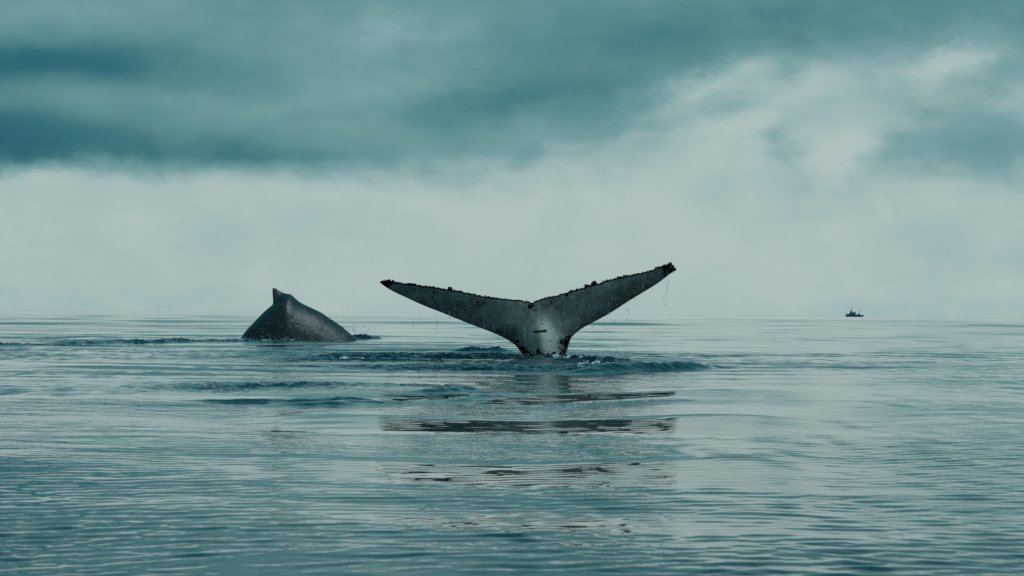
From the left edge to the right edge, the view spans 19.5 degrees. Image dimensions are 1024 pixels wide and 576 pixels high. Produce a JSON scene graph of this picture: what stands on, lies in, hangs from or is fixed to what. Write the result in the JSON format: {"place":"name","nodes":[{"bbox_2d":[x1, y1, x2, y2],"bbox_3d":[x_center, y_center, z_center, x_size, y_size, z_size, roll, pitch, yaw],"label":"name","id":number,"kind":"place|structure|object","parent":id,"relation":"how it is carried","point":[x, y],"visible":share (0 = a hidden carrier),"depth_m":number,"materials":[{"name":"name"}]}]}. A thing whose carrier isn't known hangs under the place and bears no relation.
{"place":"outdoors","nodes":[
{"label":"outdoors","id":0,"kind":"place"},
{"bbox_2d":[0,310,1023,575],"bbox_3d":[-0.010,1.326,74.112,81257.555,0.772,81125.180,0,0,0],"label":"sea","id":1,"kind":"structure","parent":0,"point":[200,444],"depth_m":15.68,"materials":[{"name":"liquid"}]},
{"bbox_2d":[240,288,356,340],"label":"humpback whale","id":2,"kind":"object","parent":1,"relation":"in","point":[286,311],"visible":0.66,"depth_m":73.76},
{"bbox_2d":[235,315,375,339],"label":"water drops","id":3,"kind":"object","parent":1,"relation":"on","point":[311,337],"visible":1,"depth_m":73.18,"materials":[{"name":"white"}]},
{"bbox_2d":[380,262,675,355],"bbox_3d":[0.241,0.742,48.431,4.802,2.350,1.099,0,0,0],"label":"humpback whale","id":4,"kind":"object","parent":1,"relation":"in","point":[539,330],"visible":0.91,"depth_m":48.09},
{"bbox_2d":[412,272,668,355],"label":"water drops","id":5,"kind":"object","parent":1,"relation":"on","point":[560,323],"visible":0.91,"depth_m":47.55,"materials":[{"name":"white"}]},
{"bbox_2d":[845,308,863,316],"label":"fishing ship","id":6,"kind":"object","parent":1,"relation":"on","point":[852,314],"visible":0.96,"depth_m":3497.83,"materials":[{"name":"paint"}]},
{"bbox_2d":[0,0,1023,316],"label":"sky","id":7,"kind":"structure","parent":0,"point":[785,157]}
]}

